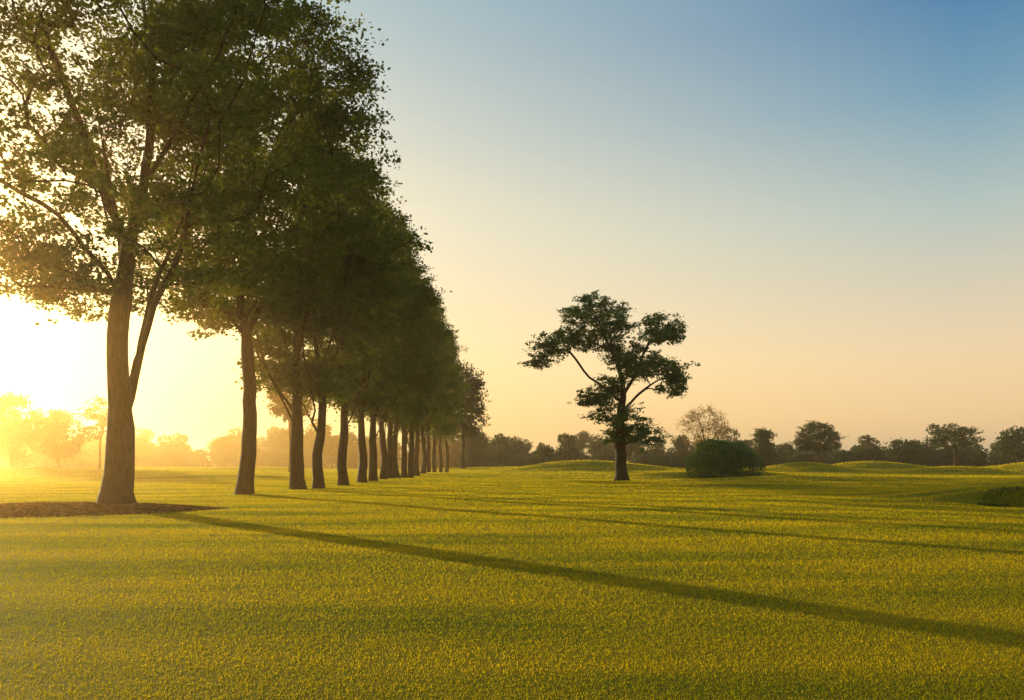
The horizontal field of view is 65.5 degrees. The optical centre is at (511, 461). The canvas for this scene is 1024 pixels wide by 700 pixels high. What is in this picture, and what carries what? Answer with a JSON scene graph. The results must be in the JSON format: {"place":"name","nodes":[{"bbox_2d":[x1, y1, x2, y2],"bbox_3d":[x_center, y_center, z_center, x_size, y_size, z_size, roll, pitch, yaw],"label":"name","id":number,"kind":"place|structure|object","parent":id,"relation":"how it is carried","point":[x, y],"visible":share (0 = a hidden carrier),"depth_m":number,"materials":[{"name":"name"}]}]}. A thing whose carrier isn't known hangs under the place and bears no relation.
{"place":"outdoors","nodes":[
{"label":"outdoors","id":0,"kind":"place"},
{"bbox_2d":[0,459,1023,699],"bbox_3d":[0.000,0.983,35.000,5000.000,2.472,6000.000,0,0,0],"label":"ground","id":1,"kind":"structure","parent":0,"point":[211,691],"depth_m":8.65,"materials":[{"name":"green plant"}]},
{"bbox_2d":[0,392,50,466],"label":"deciduous tree","id":2,"kind":"object","parent":1,"relation":"on","point":[17,429],"visible":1,"depth_m":109.33,"materials":[{"name":"green plant"}]},
{"bbox_2d":[31,409,90,467],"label":"deciduous tree","id":3,"kind":"object","parent":1,"relation":"on","point":[58,423],"visible":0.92,"depth_m":117.03,"materials":[{"name":"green plant"}]},
{"bbox_2d":[71,395,107,468],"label":"deciduous tree","id":4,"kind":"object","parent":1,"relation":"on","point":[99,417],"visible":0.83,"depth_m":109.43,"materials":[{"name":"green plant"}]},
{"bbox_2d":[0,501,226,518],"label":"soil bed","id":5,"kind":"object","parent":1,"relation":"on","point":[48,509],"visible":0.92,"depth_m":24.73,"materials":[{"name":"brown soil"}]},
{"bbox_2d":[0,0,390,504],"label":"deciduous tree","id":6,"kind":"object","parent":1,"relation":"on","point":[157,39],"visible":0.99,"depth_m":26.86,"materials":[{"name":"green plant"}]},
{"bbox_2d":[75,0,400,494],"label":"deciduous tree","id":7,"kind":"object","parent":1,"relation":"on","point":[332,114],"visible":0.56,"depth_m":37.24,"materials":[{"name":"green plant"}]},
{"bbox_2d":[257,375,315,471],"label":"deciduous tree","id":8,"kind":"object","parent":1,"relation":"on","point":[278,409],"visible":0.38,"depth_m":94.34,"materials":[{"name":"green plant"}]},
{"bbox_2d":[178,59,432,489],"bbox_3d":[-11.831,-10.140,44.820,14.669,23.612,13.518,0,0,-9],"label":"deciduous tree","id":9,"kind":"object","parent":1,"relation":"on","point":[297,479],"visible":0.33,"depth_m":43.87,"materials":[{"name":"green plant"}]},
{"bbox_2d":[235,115,408,488],"bbox_3d":[-11.092,-9.355,45.810,9.120,22.016,9.773,0,0,41],"label":"deciduous tree","id":10,"kind":"object","parent":1,"relation":"on","point":[341,376],"visible":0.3,"depth_m":45.39,"materials":[{"name":"green plant"}]},
{"bbox_2d":[257,135,422,485],"bbox_3d":[-11.073,-9.673,50.187,11.050,22.591,10.384,0,0,6],"label":"deciduous tree","id":11,"kind":"object","parent":1,"relation":"on","point":[343,478],"visible":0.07,"depth_m":50.27,"materials":[{"name":"green plant"}]},
{"bbox_2d":[304,175,428,482],"bbox_3d":[-10.559,-9.592,56.129,8.877,22.407,8.636,0,0,-30],"label":"deciduous tree","id":12,"kind":"object","parent":1,"relation":"on","point":[362,403],"visible":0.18,"depth_m":55.76,"materials":[{"name":"green plant"}]},
{"bbox_2d":[305,198,451,480],"bbox_3d":[-10.826,-9.262,60.530,11.070,21.752,12.013,0,0,-33],"label":"deciduous tree","id":13,"kind":"object","parent":1,"relation":"on","point":[411,315],"visible":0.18,"depth_m":59.93,"materials":[{"name":"green plant"}]},
{"bbox_2d":[339,232,434,479],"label":"deciduous tree","id":14,"kind":"object","parent":1,"relation":"on","point":[381,416],"visible":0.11,"depth_m":65.52,"materials":[{"name":"green plant"}]},
{"bbox_2d":[366,225,441,477],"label":"deciduous tree","id":15,"kind":"object","parent":1,"relation":"on","point":[396,430],"visible":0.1,"depth_m":71.76,"materials":[{"name":"green plant"}]},
{"bbox_2d":[372,224,441,478],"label":"deciduous tree","id":16,"kind":"object","parent":1,"relation":"on","point":[390,450],"visible":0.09,"depth_m":68.78,"materials":[{"name":"green plant"}]},
{"bbox_2d":[386,264,459,477],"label":"deciduous tree","id":17,"kind":"object","parent":1,"relation":"on","point":[410,472],"visible":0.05,"depth_m":79.41,"materials":[{"name":"green plant"}]},
{"bbox_2d":[399,262,459,477],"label":"deciduous tree","id":18,"kind":"object","parent":1,"relation":"on","point":[441,334],"visible":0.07,"depth_m":75.52,"materials":[{"name":"green plant"}]},
{"bbox_2d":[398,272,466,475],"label":"deciduous tree","id":19,"kind":"object","parent":1,"relation":"on","point":[443,362],"visible":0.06,"depth_m":88.79,"materials":[{"name":"green plant"}]},
{"bbox_2d":[401,304,464,473],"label":"deciduous tree","id":20,"kind":"object","parent":1,"relation":"on","point":[424,451],"visible":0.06,"depth_m":94.48,"materials":[{"name":"green plant"}]},
{"bbox_2d":[424,325,469,471],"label":"deciduous tree","id":21,"kind":"object","parent":1,"relation":"on","point":[443,428],"visible":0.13,"depth_m":107.86,"materials":[{"name":"green plant"}]},
{"bbox_2d":[426,293,473,472],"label":"deciduous tree","id":22,"kind":"object","parent":1,"relation":"on","point":[428,467],"visible":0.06,"depth_m":100.77,"materials":[{"name":"green plant"}]},
{"bbox_2d":[431,317,473,471],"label":"deciduous tree","id":23,"kind":"object","parent":1,"relation":"on","point":[451,426],"visible":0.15,"depth_m":115.98,"materials":[{"name":"green plant"}]},
{"bbox_2d":[437,328,473,471],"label":"deciduous tree","id":24,"kind":"object","parent":1,"relation":"on","point":[447,444],"visible":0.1,"depth_m":126.09,"materials":[{"name":"green plant"}]},
{"bbox_2d":[447,362,491,468],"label":"deciduous tree","id":25,"kind":"object","parent":1,"relation":"on","point":[472,392],"visible":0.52,"depth_m":149.12,"materials":[{"name":"green plant"}]},
{"bbox_2d":[0,419,1023,468],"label":"distant treeline","id":26,"kind":"object","parent":1,"relation":"on","point":[224,450],"visible":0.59,"depth_m":190.34,"materials":[{"name":"green plant"}]},
{"bbox_2d":[516,290,700,480],"bbox_3d":[7.469,-5.990,62.886,14.337,15.222,7.412,0,0,0],"label":"oak tree","id":27,"kind":"object","parent":1,"relation":"on","point":[619,433],"visible":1,"depth_m":62.47,"materials":[{"name":"green plant"}]},
{"bbox_2d":[675,402,731,448],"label":"bare tree","id":28,"kind":"object","parent":1,"relation":"on","point":[702,426],"visible":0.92,"depth_m":126.78,"materials":[{"name":"brown plant"}]},
{"bbox_2d":[684,437,763,477],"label":"shrub","id":29,"kind":"object","parent":1,"relation":"on","point":[733,459],"visible":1,"depth_m":82.46,"materials":[{"name":"green plant"}]},
{"bbox_2d":[750,427,777,465],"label":"deciduous tree","id":30,"kind":"object","parent":1,"relation":"on","point":[762,438],"visible":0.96,"depth_m":164.35,"materials":[{"name":"green plant"}]},
{"bbox_2d":[788,420,847,462],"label":"deciduous tree","id":31,"kind":"object","parent":1,"relation":"on","point":[827,435],"visible":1,"depth_m":158.43,"materials":[{"name":"green plant"}]},
{"bbox_2d":[883,437,922,463],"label":"deciduous tree","id":32,"kind":"object","parent":1,"relation":"on","point":[902,452],"visible":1,"depth_m":169.23,"materials":[{"name":"green plant"}]},
{"bbox_2d":[925,423,985,465],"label":"deciduous tree","id":33,"kind":"object","parent":1,"relation":"on","point":[943,435],"visible":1,"depth_m":149.78,"materials":[{"name":"green plant"}]},
{"bbox_2d":[990,425,1023,461],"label":"deciduous tree","id":34,"kind":"object","parent":1,"relation":"on","point":[1009,441],"visible":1,"depth_m":159.68,"materials":[{"name":"green plant"}]},
{"bbox_2d":[0,0,1023,461],"label":"sky","id":35,"kind":"structure","parent":0,"point":[827,195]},
{"bbox_2d":[978,486,1023,507],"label":"bush","id":36,"kind":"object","parent":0,"point":[994,504],"depth_m":31.98,"materials":[{"name":"green plant"}]}
]}

